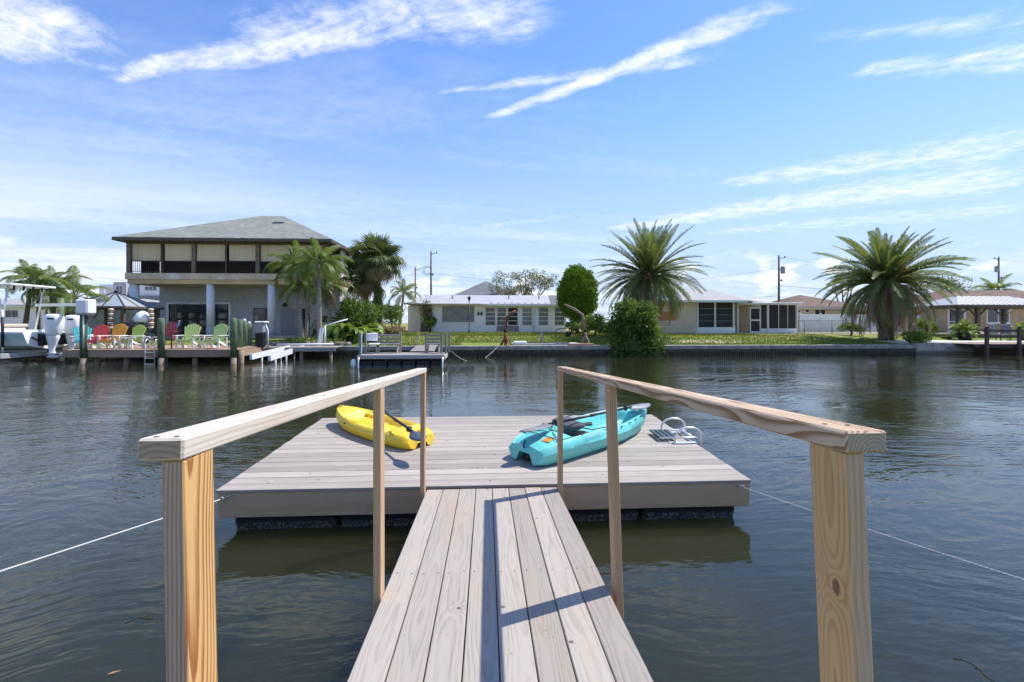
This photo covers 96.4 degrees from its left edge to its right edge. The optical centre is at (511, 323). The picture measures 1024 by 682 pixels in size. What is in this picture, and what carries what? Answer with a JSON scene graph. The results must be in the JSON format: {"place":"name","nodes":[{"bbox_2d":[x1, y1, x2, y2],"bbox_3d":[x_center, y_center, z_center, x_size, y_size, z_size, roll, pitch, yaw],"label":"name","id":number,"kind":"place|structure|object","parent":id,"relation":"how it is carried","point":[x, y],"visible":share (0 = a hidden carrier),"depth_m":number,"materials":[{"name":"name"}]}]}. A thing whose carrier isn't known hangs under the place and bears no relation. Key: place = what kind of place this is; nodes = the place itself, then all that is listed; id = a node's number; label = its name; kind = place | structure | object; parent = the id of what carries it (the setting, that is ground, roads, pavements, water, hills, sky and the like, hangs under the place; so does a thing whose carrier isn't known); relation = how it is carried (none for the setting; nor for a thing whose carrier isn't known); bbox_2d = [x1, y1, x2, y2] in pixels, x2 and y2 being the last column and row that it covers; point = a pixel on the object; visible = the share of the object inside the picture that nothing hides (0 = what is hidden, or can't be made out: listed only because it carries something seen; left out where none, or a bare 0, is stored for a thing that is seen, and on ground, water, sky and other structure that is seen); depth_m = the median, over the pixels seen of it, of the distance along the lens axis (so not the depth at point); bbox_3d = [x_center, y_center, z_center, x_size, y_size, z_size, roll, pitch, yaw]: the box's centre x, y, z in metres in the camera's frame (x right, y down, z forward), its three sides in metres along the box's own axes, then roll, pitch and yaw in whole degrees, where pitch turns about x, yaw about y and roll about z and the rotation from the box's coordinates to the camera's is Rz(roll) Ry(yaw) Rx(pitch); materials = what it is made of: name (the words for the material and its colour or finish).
{"place":"outdoors","nodes":[
{"label":"outdoors","id":0,"kind":"place"},
{"bbox_2d":[0,353,1023,681],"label":"water","id":1,"kind":"structure","parent":0,"point":[734,599],"depth_m":4.17,"materials":[{"name":"liquid"}]},
{"bbox_2d":[0,298,67,359],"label":"lift","id":2,"kind":"object","parent":1,"relation":"in","point":[30,352],"visible":0.63,"depth_m":21.13,"materials":[{"name":"white metal"}]},
{"bbox_2d":[0,281,79,360],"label":"motor boat","id":3,"kind":"object","parent":2,"relation":"on","point":[51,336],"visible":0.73,"depth_m":21.25,"materials":[{"name":"white plastic"}]},
{"bbox_2d":[79,315,87,364],"bbox_3d":[-19.249,1.119,20.558,0.275,3.101,0.268,0,0,-3],"label":"mooring pile","id":4,"kind":"object","parent":1,"relation":"in","point":[83,354],"visible":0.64,"depth_m":20.46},
{"bbox_2d":[76,299,95,347],"bbox_3d":[-19.122,0.029,20.540,0.600,2.190,0.480,0,0,5],"label":"lift motor box","id":5,"kind":"object","parent":4,"relation":"on","point":[87,307],"visible":0.98,"depth_m":20.35,"materials":[{"name":"grey paint"}]},
{"bbox_2d":[157,318,164,364],"bbox_3d":[-15.899,1.219,20.745,0.275,2.902,0.268,0,0,-3],"label":"mooring pile","id":6,"kind":"object","parent":1,"relation":"in","point":[161,339],"visible":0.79,"depth_m":20.64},
{"bbox_2d":[62,345,274,363],"bbox_3d":[-16.503,1.938,22.988,7.751,1.465,4.352,0,0,-3],"label":"timber dock","id":7,"kind":"object","parent":1,"relation":"in","point":[195,353],"visible":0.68,"depth_m":20.92,"materials":[{"name":"wood"}]},
{"bbox_2d":[70,326,94,348],"bbox_3d":[-20.484,0.671,21.828,0.843,1.115,0.882,0,0,-43],"label":"adirondack chair","id":8,"kind":"object","parent":7,"relation":"on","point":[75,336],"visible":0.48,"depth_m":21.87,"materials":[{"name":"white paint"}]},
{"bbox_2d":[78,325,109,348],"bbox_3d":[-19.639,0.649,21.588,0.877,1.161,0.918,0,0,-7],"label":"adirondack chair","id":9,"kind":"object","parent":7,"relation":"on","point":[101,330],"visible":0.62,"depth_m":21.87,"materials":[{"name":"white paint"}]},
{"bbox_2d":[95,324,127,348],"bbox_3d":[-18.858,0.627,21.634,0.912,1.206,0.954,0,0,1],"label":"adirondack chair","id":10,"kind":"object","parent":7,"relation":"on","point":[120,330],"visible":0.91,"depth_m":21.86,"materials":[{"name":"white paint"}]},
{"bbox_2d":[111,321,149,343],"bbox_3d":[-22.814,0.577,27.369,2.000,1.379,0.760,0,0,-3],"label":"covered grill","id":11,"kind":"object","parent":7,"relation":"on","point":[130,324],"visible":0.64,"depth_m":27.13,"materials":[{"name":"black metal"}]},
{"bbox_2d":[118,324,146,348],"bbox_3d":[-18.081,0.649,21.775,0.877,1.161,0.918,0,0,7],"label":"adirondack chair","id":12,"kind":"object","parent":7,"relation":"on","point":[138,331],"visible":0.95,"depth_m":22.00,"materials":[{"name":"white paint"}]},
{"bbox_2d":[155,322,177,348],"bbox_3d":[-16.507,0.570,21.957,0.740,1.266,0.777,0,0,-11],"label":"adirondack chair","id":13,"kind":"object","parent":7,"relation":"on","point":[171,330],"visible":0.5,"depth_m":22.16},
{"bbox_2d":[172,324,200,348],"bbox_3d":[-15.428,0.627,21.826,0.912,1.206,0.954,0,0,-9],"label":"adirondack chair","id":14,"kind":"object","parent":7,"relation":"on","point":[192,331],"visible":0.97,"depth_m":22.06,"materials":[{"name":"white paint"}]},
{"bbox_2d":[200,324,228,348],"bbox_3d":[-14.164,0.627,21.896,0.912,1.206,0.954,0,0,2],"label":"adirondack chair","id":15,"kind":"object","parent":7,"relation":"on","point":[220,332],"visible":1,"depth_m":22.13,"materials":[{"name":"white paint"}]},
{"bbox_2d":[254,321,268,346],"bbox_3d":[-12.843,0.575,23.520,0.625,1.351,0.460,0,0,-3],"label":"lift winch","id":16,"kind":"object","parent":7,"relation":"on","point":[260,327],"visible":0.99,"depth_m":23.37,"materials":[{"name":"white paint"}]},
{"bbox_2d":[230,318,236,363],"bbox_3d":[-12.729,1.218,20.922,0.275,2.904,0.268,0,0,-3],"label":"mooring pile","id":17,"kind":"object","parent":1,"relation":"in","point":[233,340],"visible":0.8,"depth_m":20.81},
{"bbox_2d":[237,319,242,360],"bbox_3d":[-13.383,1.241,22.488,0.275,2.859,0.268,0,0,-3],"label":"mooring pile","id":18,"kind":"object","parent":1,"relation":"in","point":[239,333],"visible":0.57,"depth_m":22.37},
{"bbox_2d":[249,345,289,362],"bbox_3d":[-11.807,1.751,22.476,0.120,1.126,3.620,0,0,0],"label":"lift bunk","id":19,"kind":"object","parent":1,"relation":"in","point":[262,354],"visible":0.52,"depth_m":21.80,"materials":[{"name":"white metal"}]},
{"bbox_2d":[268,349,292,363],"bbox_3d":[-10.894,1.807,21.576,0.120,1.046,2.517,0,0,-5],"label":"lift bunk","id":20,"kind":"object","parent":1,"relation":"in","point":[276,356],"visible":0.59,"depth_m":21.38,"materials":[{"name":"white metal"}]},
{"bbox_2d":[264,343,343,358],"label":"finger pier","id":21,"kind":"structure","parent":1,"relation":"in","point":[330,349],"depth_m":23.79,"materials":[{"name":"white paint"}]},
{"bbox_2d":[351,332,449,367],"bbox_3d":[-4.793,1.379,20.074,4.025,1.983,1.780,0,0,-3],"label":"floating dock","id":22,"kind":"object","parent":1,"relation":"on","point":[404,359],"visible":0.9,"depth_m":19.41,"materials":[{"name":"black plastic"}]},
{"bbox_2d":[377,334,399,352],"bbox_3d":[-5.574,0.935,20.525,1.015,0.858,0.448,0,0,-3],"label":"slatted bench","id":23,"kind":"object","parent":22,"relation":"on","point":[389,342],"visible":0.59,"depth_m":20.69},
{"bbox_2d":[426,334,440,352],"bbox_3d":[-3.506,0.935,20.420,0.629,0.858,0.448,0,0,-3],"label":"slatted bench","id":24,"kind":"object","parent":22,"relation":"on","point":[433,342],"visible":1,"depth_m":20.59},
{"bbox_2d":[0,344,917,357],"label":"seawall","id":25,"kind":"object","parent":1,"relation":"in","point":[537,350],"visible":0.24,"depth_m":26.58,"materials":[{"name":"concrete"}]},
{"bbox_2d":[410,345,436,351],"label":"shore ramp","id":26,"kind":"structure","parent":25,"relation":"on","point":[421,348],"depth_m":22.62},
{"bbox_2d":[500,310,515,345],"bbox_3d":[-0.230,0.267,26.463,0.963,2.080,0.434,0,0,3],"label":"boat davit","id":27,"kind":"object","parent":25,"relation":"on","point":[505,340],"visible":1,"depth_m":26.40,"materials":[{"name":"metal"}]},
{"bbox_2d":[216,414,750,529],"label":"swim platform","id":28,"kind":"structure","parent":1,"relation":"on","point":[319,474],"depth_m":4.38,"materials":[{"name":"grey wood"}]},
{"bbox_2d":[0,495,231,571],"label":"mooring rope","id":29,"kind":"object","parent":28,"relation":"attached to","point":[219,499],"visible":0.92,"depth_m":3.02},
{"bbox_2d":[336,404,434,449],"bbox_3d":[-1.721,1.281,5.846,1.800,0.270,0.642,2,3,40],"label":"kayak","id":30,"kind":"object","parent":28,"relation":"on","point":[357,421],"visible":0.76,"depth_m":5.71,"materials":[{"name":"yellow plastic"}]},
{"bbox_2d":[385,410,426,440],"bbox_3d":[-1.293,1.148,5.275,0.161,0.078,1.431,0,3,-33],"label":"paddle","id":31,"kind":"object","parent":30,"relation":"on","point":[414,435],"visible":0.77,"depth_m":4.94,"materials":[{"name":"black plastic"}]},
{"bbox_2d":[509,402,646,465],"bbox_3d":[0.979,1.266,5.549,2.380,0.332,0.719,-2,3,-43],"label":"kayak","id":32,"kind":"object","parent":28,"relation":"on","point":[583,436],"visible":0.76,"depth_m":4.98,"materials":[{"name":"teal plastic"}]},
{"bbox_2d":[519,403,650,432],"bbox_3d":[0.960,1.091,5.426,2.208,0.073,0.183,-2,1,-38],"label":"paddle","id":33,"kind":"object","parent":32,"relation":"on","point":[624,407],"visible":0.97,"depth_m":5.31,"materials":[{"name":"white plastic"}]},
{"bbox_2d":[649,417,702,446],"bbox_3d":[2.022,1.409,5.710,0.511,0.358,0.525,0,2,-3],"label":"swim ladder","id":34,"kind":"object","parent":28,"relation":"on","point":[660,433],"visible":0.98,"depth_m":5.58,"materials":[{"name":"white metal"}]},
{"bbox_2d":[738,484,1023,579],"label":"mooring rope","id":35,"kind":"object","parent":28,"relation":"attached to","point":[740,486],"visible":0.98,"depth_m":2.98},
{"bbox_2d":[953,326,1023,355],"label":"dark railed dock","id":36,"kind":"object","parent":1,"relation":"in","point":[986,345],"visible":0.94,"depth_m":26.50,"materials":[{"name":"brown wood"}]},
{"bbox_2d":[0,0,1023,322],"label":"sky","id":37,"kind":"structure","parent":0,"point":[487,136],"materials":[{"name":"blue"}]},
{"bbox_2d":[88,323,1016,346],"bbox_3d":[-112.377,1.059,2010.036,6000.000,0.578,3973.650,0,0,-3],"label":"ground","id":38,"kind":"structure","parent":0,"point":[869,338],"depth_m":31.39,"materials":[{"name":"plant"}]},
{"bbox_2d":[0,259,55,329],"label":"queen palm","id":39,"kind":"object","parent":38,"relation":"on","point":[22,274],"visible":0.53,"depth_m":28.13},
{"bbox_2d":[0,298,79,329],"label":"white house","id":40,"kind":"structure","parent":38,"relation":"on","point":[14,311],"depth_m":37.80,"materials":[{"name":"paint"}]},
{"bbox_2d":[16,277,71,329],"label":"queen palm","id":41,"kind":"object","parent":38,"relation":"on","point":[38,302],"visible":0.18,"depth_m":29.73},
{"bbox_2d":[14,265,93,313],"bbox_3d":[-27.933,-1.175,28.070,3.409,4.860,3.382,0,0,-3],"label":"queen palm","id":42,"kind":"object","parent":38,"relation":"on","point":[34,270],"visible":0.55,"depth_m":27.68,"materials":[{"name":"plant"}]},
{"bbox_2d":[31,265,117,318],"bbox_3d":[-26.159,-1.155,27.471,3.638,4.883,4.023,0,0,38],"label":"queen palm","id":43,"kind":"object","parent":38,"relation":"on","point":[63,284],"visible":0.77,"depth_m":27.36,"materials":[{"name":"plant"}]},
{"bbox_2d":[64,290,163,337],"bbox_3d":[-25.484,-0.509,29.323,3.860,3.278,3.460,0,0,-3],"label":"gazebo","id":44,"kind":"object","parent":38,"relation":"on","point":[122,303],"visible":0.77,"depth_m":28.88,"materials":[{"name":"metal"}]},
{"bbox_2d":[70,299,158,332],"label":"grey sided house","id":45,"kind":"structure","parent":38,"relation":"on","point":[94,322],"depth_m":36.77,"materials":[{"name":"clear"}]},
{"bbox_2d":[99,282,158,300],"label":"white tower house","id":46,"kind":"structure","parent":38,"relation":"on","point":[150,292],"depth_m":44.40,"materials":[{"name":"grey paint"}]},
{"bbox_2d":[133,311,149,323],"bbox_3d":[-22.427,0.230,27.791,0.920,1.940,0.920,0,0,-3],"label":"white disc","id":47,"kind":"object","parent":38,"relation":"on","point":[142,316],"visible":0.82,"depth_m":27.47,"materials":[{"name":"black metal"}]},
{"bbox_2d":[108,216,370,337],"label":"porch house","id":48,"kind":"structure","parent":38,"relation":"on","point":[207,277],"depth_m":32.08,"materials":[{"name":"grey paint"}]},
{"bbox_2d":[169,304,227,334],"bbox_3d":[-23.490,-0.247,34.322,4.312,2.319,0.033,0,0,-3],"label":"glass door","id":49,"kind":"structure","parent":48,"relation":"in","point":[188,314],"depth_m":34.31,"materials":[{"name":"black glass"}]},
{"bbox_2d":[253,308,266,323],"bbox_3d":[-19.036,-0.544,34.571,0.940,1.185,0.060,0,0,-3],"label":"window","id":50,"kind":"structure","parent":48,"relation":"in","point":[259,314],"depth_m":34.58,"materials":[{"name":"grey glass"}]},
{"bbox_2d":[281,309,295,333],"bbox_3d":[-16.950,-0.120,34.647,1.112,1.944,0.113,0,0,-3],"label":"door","id":51,"kind":"structure","parent":48,"relation":"in","point":[288,318],"depth_m":34.66,"materials":[{"name":"grey paint"}]},
{"bbox_2d":[263,240,323,337],"bbox_3d":[-13.739,-1.924,28.954,3.644,6.345,3.893,0,0,45],"label":"queen palm","id":52,"kind":"object","parent":38,"relation":"on","point":[282,263],"visible":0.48,"depth_m":28.68,"materials":[{"name":"plant"}]},
{"bbox_2d":[271,269,334,338],"bbox_3d":[-13.116,-1.205,29.163,4.150,4.854,3.208,0,0,-3],"label":"queen palm","id":53,"kind":"object","parent":38,"relation":"on","point":[309,302],"visible":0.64,"depth_m":29.11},
{"bbox_2d":[269,341,350,345],"bbox_3d":[-11.642,1.217,26.386,4.634,0.367,0.504,0,0,-3],"label":"stone edging","id":54,"kind":"object","parent":38,"relation":"on","point":[335,343],"visible":0.6,"depth_m":26.28,"materials":[{"name":"concrete"}]},
{"bbox_2d":[282,237,353,341],"bbox_3d":[-11.295,-1.705,26.887,3.937,6.175,3.879,0,0,-3],"label":"queen palm","id":55,"kind":"object","parent":38,"relation":"on","point":[314,254],"visible":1,"depth_m":26.66,"materials":[{"name":"plant"}]},
{"bbox_2d":[292,337,345,342],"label":"grassy tuft","id":56,"kind":"object","parent":38,"relation":"on","point":[312,339],"visible":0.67,"depth_m":27.14,"materials":[{"name":"green plant"}]},
{"bbox_2d":[305,264,356,337],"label":"queen palm","id":57,"kind":"object","parent":38,"relation":"on","point":[329,299],"visible":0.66,"depth_m":30.29,"materials":[{"name":"plant"}]},
{"bbox_2d":[310,320,363,340],"bbox_3d":[-11.374,0.666,30.101,3.677,1.721,3.612,0,0,-3],"label":"paddle leaf plant","id":58,"kind":"object","parent":38,"relation":"on","point":[314,331],"visible":0.21,"depth_m":29.40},
{"bbox_2d":[326,321,383,341],"bbox_3d":[-10.220,0.737,29.235,3.890,1.703,3.482,0,0,-3],"label":"paddle leaf plant","id":59,"kind":"object","parent":38,"relation":"on","point":[336,330],"visible":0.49,"depth_m":28.41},
{"bbox_2d":[335,286,384,329],"bbox_3d":[-10.469,-0.684,31.266,3.264,3.550,3.060,0,0,-3],"label":"bed shrub","id":60,"kind":"object","parent":38,"relation":"on","point":[350,310],"visible":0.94,"depth_m":30.70,"materials":[{"name":"green plant"}]},
{"bbox_2d":[336,255,385,307],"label":"cabbage palm","id":61,"kind":"object","parent":38,"relation":"on","point":[364,289],"visible":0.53,"depth_m":33.31,"materials":[{"name":"green plant"}]},
{"bbox_2d":[344,327,385,342],"bbox_3d":[-9.337,0.900,29.039,2.402,1.332,3.190,0,0,-10],"label":"paddle leaf plant","id":62,"kind":"object","parent":38,"relation":"on","point":[355,339],"visible":0.28,"depth_m":28.51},
{"bbox_2d":[340,231,409,333],"bbox_3d":[-9.777,-2.912,33.544,4.426,7.820,4.714,0,0,21],"label":"cabbage palm","id":63,"kind":"object","parent":38,"relation":"on","point":[378,248],"visible":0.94,"depth_m":32.84,"materials":[{"name":"green plant"}]},
{"bbox_2d":[372,282,384,327],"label":"ivy column","id":64,"kind":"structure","parent":63,"relation":"attached to","point":[379,298],"depth_m":33.14,"materials":[{"name":"green plant"}]},
{"bbox_2d":[382,298,404,325],"bbox_3d":[-9.913,-0.622,37.599,2.289,3.129,2.324,0,0,-3],"label":"bed shrub","id":65,"kind":"object","parent":38,"relation":"on","point":[391,313],"visible":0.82,"depth_m":37.24,"materials":[{"name":"green plant"}]},
{"bbox_2d":[383,325,405,333],"bbox_3d":[-9.881,0.578,35.362,3.309,1.015,4.284,0,0,-3],"label":"dry brush heap","id":66,"kind":"object","parent":38,"relation":"on","point":[392,329],"visible":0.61,"depth_m":34.49,"materials":[{"name":"brown plant"}]},
{"bbox_2d":[388,279,421,325],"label":"queen palm","id":67,"kind":"object","parent":38,"relation":"on","point":[403,288],"visible":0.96,"depth_m":40.43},
{"bbox_2d":[423,313,436,331],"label":"corner shrub","id":68,"kind":"object","parent":38,"relation":"on","point":[427,322],"visible":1,"depth_m":41.17,"materials":[{"name":"green plant"}]},
{"bbox_2d":[404,294,565,331],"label":"white bungalow","id":69,"kind":"object","parent":38,"relation":"on","point":[490,313],"visible":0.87,"depth_m":42.26,"materials":[{"name":"paint"}]},
{"bbox_2d":[418,296,434,331],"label":"climbing vine","id":70,"kind":"object","parent":69,"relation":"attached to","point":[428,310],"visible":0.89,"depth_m":41.53,"materials":[{"name":"green plant"}]},
{"bbox_2d":[441,306,474,322],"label":"window","id":71,"kind":"structure","parent":69,"relation":"in","point":[450,314],"depth_m":41.95,"materials":[{"name":"glass"}]},
{"bbox_2d":[485,307,495,325],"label":"window","id":72,"kind":"structure","parent":69,"relation":"in","point":[490,312],"depth_m":42.13,"materials":[{"name":"glass"}]},
{"bbox_2d":[497,307,506,325],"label":"window","id":73,"kind":"structure","parent":69,"relation":"in","point":[501,311],"depth_m":42.19,"materials":[{"name":"glass"}]},
{"bbox_2d":[508,307,517,325],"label":"window","id":74,"kind":"structure","parent":69,"relation":"in","point":[513,319],"depth_m":42.25,"materials":[{"name":"glass"}]},
{"bbox_2d":[522,307,531,325],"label":"window","id":75,"kind":"structure","parent":69,"relation":"in","point":[526,311],"depth_m":42.32,"materials":[{"name":"glass"}]},
{"bbox_2d":[538,307,548,325],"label":"window","id":76,"kind":"structure","parent":69,"relation":"in","point":[543,312],"depth_m":42.41,"materials":[{"name":"glass"}]},
{"bbox_2d":[554,307,564,325],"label":"window","id":77,"kind":"structure","parent":69,"relation":"in","point":[559,320],"depth_m":42.49,"materials":[{"name":"glass"}]},
{"bbox_2d":[455,281,515,294],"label":"grey roofed house","id":78,"kind":"structure","parent":38,"relation":"on","point":[480,289],"depth_m":63.38,"materials":[{"name":"beige paint"}]},
{"bbox_2d":[487,278,536,294],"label":"open crowned tree","id":79,"kind":"object","parent":38,"relation":"on","point":[498,287],"visible":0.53,"depth_m":61.30,"materials":[{"name":"green plant"}]},
{"bbox_2d":[494,268,558,294],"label":"open crowned tree","id":80,"kind":"object","parent":38,"relation":"on","point":[530,277],"visible":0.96,"depth_m":57.74,"materials":[{"name":"green plant"}]},
{"bbox_2d":[512,341,579,345],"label":"launch slab","id":81,"kind":"structure","parent":38,"relation":"on","point":[537,343],"depth_m":26.87,"materials":[{"name":"white paint"}]},
{"bbox_2d":[564,316,583,333],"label":"foundation shrub","id":82,"kind":"object","parent":38,"relation":"on","point":[573,323],"visible":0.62,"depth_m":36.39,"materials":[{"name":"green plant"}]},
{"bbox_2d":[555,262,598,332],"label":"rounded cedar","id":83,"kind":"object","parent":38,"relation":"on","point":[576,283],"visible":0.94,"depth_m":37.36,"materials":[{"name":"green plant"}]},
{"bbox_2d":[564,304,590,343],"bbox_3d":[3.945,0.079,27.465,1.650,2.487,0.451,0,0,3],"label":"boat davit","id":84,"kind":"object","parent":38,"relation":"on","point":[585,339],"visible":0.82,"depth_m":27.36,"materials":[{"name":"metal"}]},
{"bbox_2d":[578,313,607,335],"bbox_3d":[6.022,0.053,33.462,2.143,1.939,2.473,0,0,14],"label":"oleander shrub","id":85,"kind":"object","parent":38,"relation":"on","point":[592,321],"visible":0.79,"depth_m":32.93,"materials":[{"name":"green plant"}]},
{"bbox_2d":[603,289,669,355],"bbox_3d":[7.199,0.286,26.564,3.802,4.776,2.395,0,0,-3],"label":"mangrove bush","id":86,"kind":"object","parent":38,"relation":"on","point":[632,326],"visible":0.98,"depth_m":26.16,"materials":[{"name":"green plant"}]},
{"bbox_2d":[588,218,712,324],"bbox_3d":[9.605,-3.104,32.150,8.391,8.343,8.237,0,0,-3],"label":"date palm","id":87,"kind":"object","parent":38,"relation":"on","point":[646,276],"visible":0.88,"depth_m":31.22,"materials":[{"name":"plant"}]},
{"bbox_2d":[618,289,802,333],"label":"cream house","id":88,"kind":"structure","parent":38,"relation":"on","point":[712,311],"depth_m":37.72,"materials":[{"name":"paint"}]},
{"bbox_2d":[750,307,760,332],"bbox_3d":[20.450,-0.261,38.484,0.917,2.116,0.056,0,0,-3],"label":"screen door","id":89,"kind":"structure","parent":88,"relation":"in","point":[755,312],"depth_m":38.46,"materials":[{"name":"white paint"}]},
{"bbox_2d":[778,255,785,301],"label":"utility pole","id":90,"kind":"object","parent":38,"relation":"on","point":[782,269],"visible":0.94,"depth_m":53.74,"materials":[{"name":"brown wood"}]},
{"bbox_2d":[772,295,861,328],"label":"peach house","id":91,"kind":"structure","parent":38,"relation":"on","point":[812,305],"depth_m":49.31,"materials":[{"name":"paint"}]},
{"bbox_2d":[798,320,860,333],"bbox_3d":[25.671,0.311,36.991,5.335,1.139,0.060,0,0,-3],"label":"chain link fence","id":92,"kind":"object","parent":38,"relation":"on","point":[821,327],"visible":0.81,"depth_m":36.95,"materials":[{"name":"metal"}]},
{"bbox_2d":[799,313,920,331],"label":"vinyl fence","id":93,"kind":"object","parent":38,"relation":"on","point":[822,317],"visible":0.38,"depth_m":40.60,"materials":[{"name":"white paint"}]},
{"bbox_2d":[811,225,976,340],"bbox_3d":[24.813,-2.446,30.831,7.973,8.030,8.707,0,0,-3],"label":"date palm","id":94,"kind":"object","parent":38,"relation":"on","point":[886,294],"visible":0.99,"depth_m":29.73,"materials":[{"name":"plant"}]},
{"bbox_2d":[803,333,1023,353],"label":"terrace wall","id":95,"kind":"structure","parent":38,"relation":"on","point":[940,347],"depth_m":28.13,"materials":[{"name":"concrete"}]},
{"bbox_2d":[945,319,982,339],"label":"potted palm","id":96,"kind":"object","parent":95,"relation":"on","point":[965,326],"visible":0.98,"depth_m":31.25,"materials":[{"name":"green plant"}]},
{"bbox_2d":[899,327,933,343],"bbox_3d":[24.785,0.877,27.970,1.585,1.294,1.863,0,0,30],"label":"corner shrub","id":97,"kind":"object","parent":38,"relation":"on","point":[919,336],"visible":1,"depth_m":27.66,"materials":[{"name":"green plant"}]},
{"bbox_2d":[916,317,938,333],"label":"garden shrub","id":98,"kind":"object","parent":38,"relation":"on","point":[925,327],"visible":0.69,"depth_m":33.12,"materials":[{"name":"green plant"}]},
{"bbox_2d":[904,275,975,294],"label":"open crowned tree","id":99,"kind":"object","parent":38,"relation":"on","point":[953,280],"visible":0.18,"depth_m":45.20,"materials":[{"name":"green plant"}]},
{"bbox_2d":[860,290,1023,332],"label":"tan brick house","id":100,"kind":"structure","parent":38,"relation":"on","point":[945,318],"depth_m":40.01,"materials":[{"name":"brown"}]},
{"bbox_2d":[947,309,965,332],"bbox_3d":[38.550,-0.214,39.677,1.647,2.127,0.069,0,0,-3],"label":"patio door","id":101,"kind":"structure","parent":100,"relation":"in","point":[951,318],"depth_m":39.62,"materials":[{"name":"white paint"}]},
{"bbox_2d":[986,309,1010,323],"bbox_3d":[42.390,-0.621,39.873,2.261,1.382,0.130,0,0,-3],"label":"window","id":102,"kind":"structure","parent":100,"relation":"in","point":[992,317],"depth_m":39.88,"materials":[{"name":"glass"}]},
{"bbox_2d":[970,274,1021,289],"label":"queen palm","id":103,"kind":"object","parent":38,"relation":"on","point":[991,286],"visible":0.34,"depth_m":52.71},
{"bbox_2d":[911,296,1023,336],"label":"metal roofed pavilion","id":104,"kind":"structure","parent":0,"point":[978,303],"depth_m":34.12,"materials":[{"name":"metal"}]},
{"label":"near shore","id":105,"kind":"structure","parent":0,"visible":0},
{"bbox_2d":[137,366,886,681],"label":"gangway","id":106,"kind":"object","parent":105,"relation":"on","point":[577,629],"visible":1,"depth_m":1.88,"materials":[{"name":"wood"}]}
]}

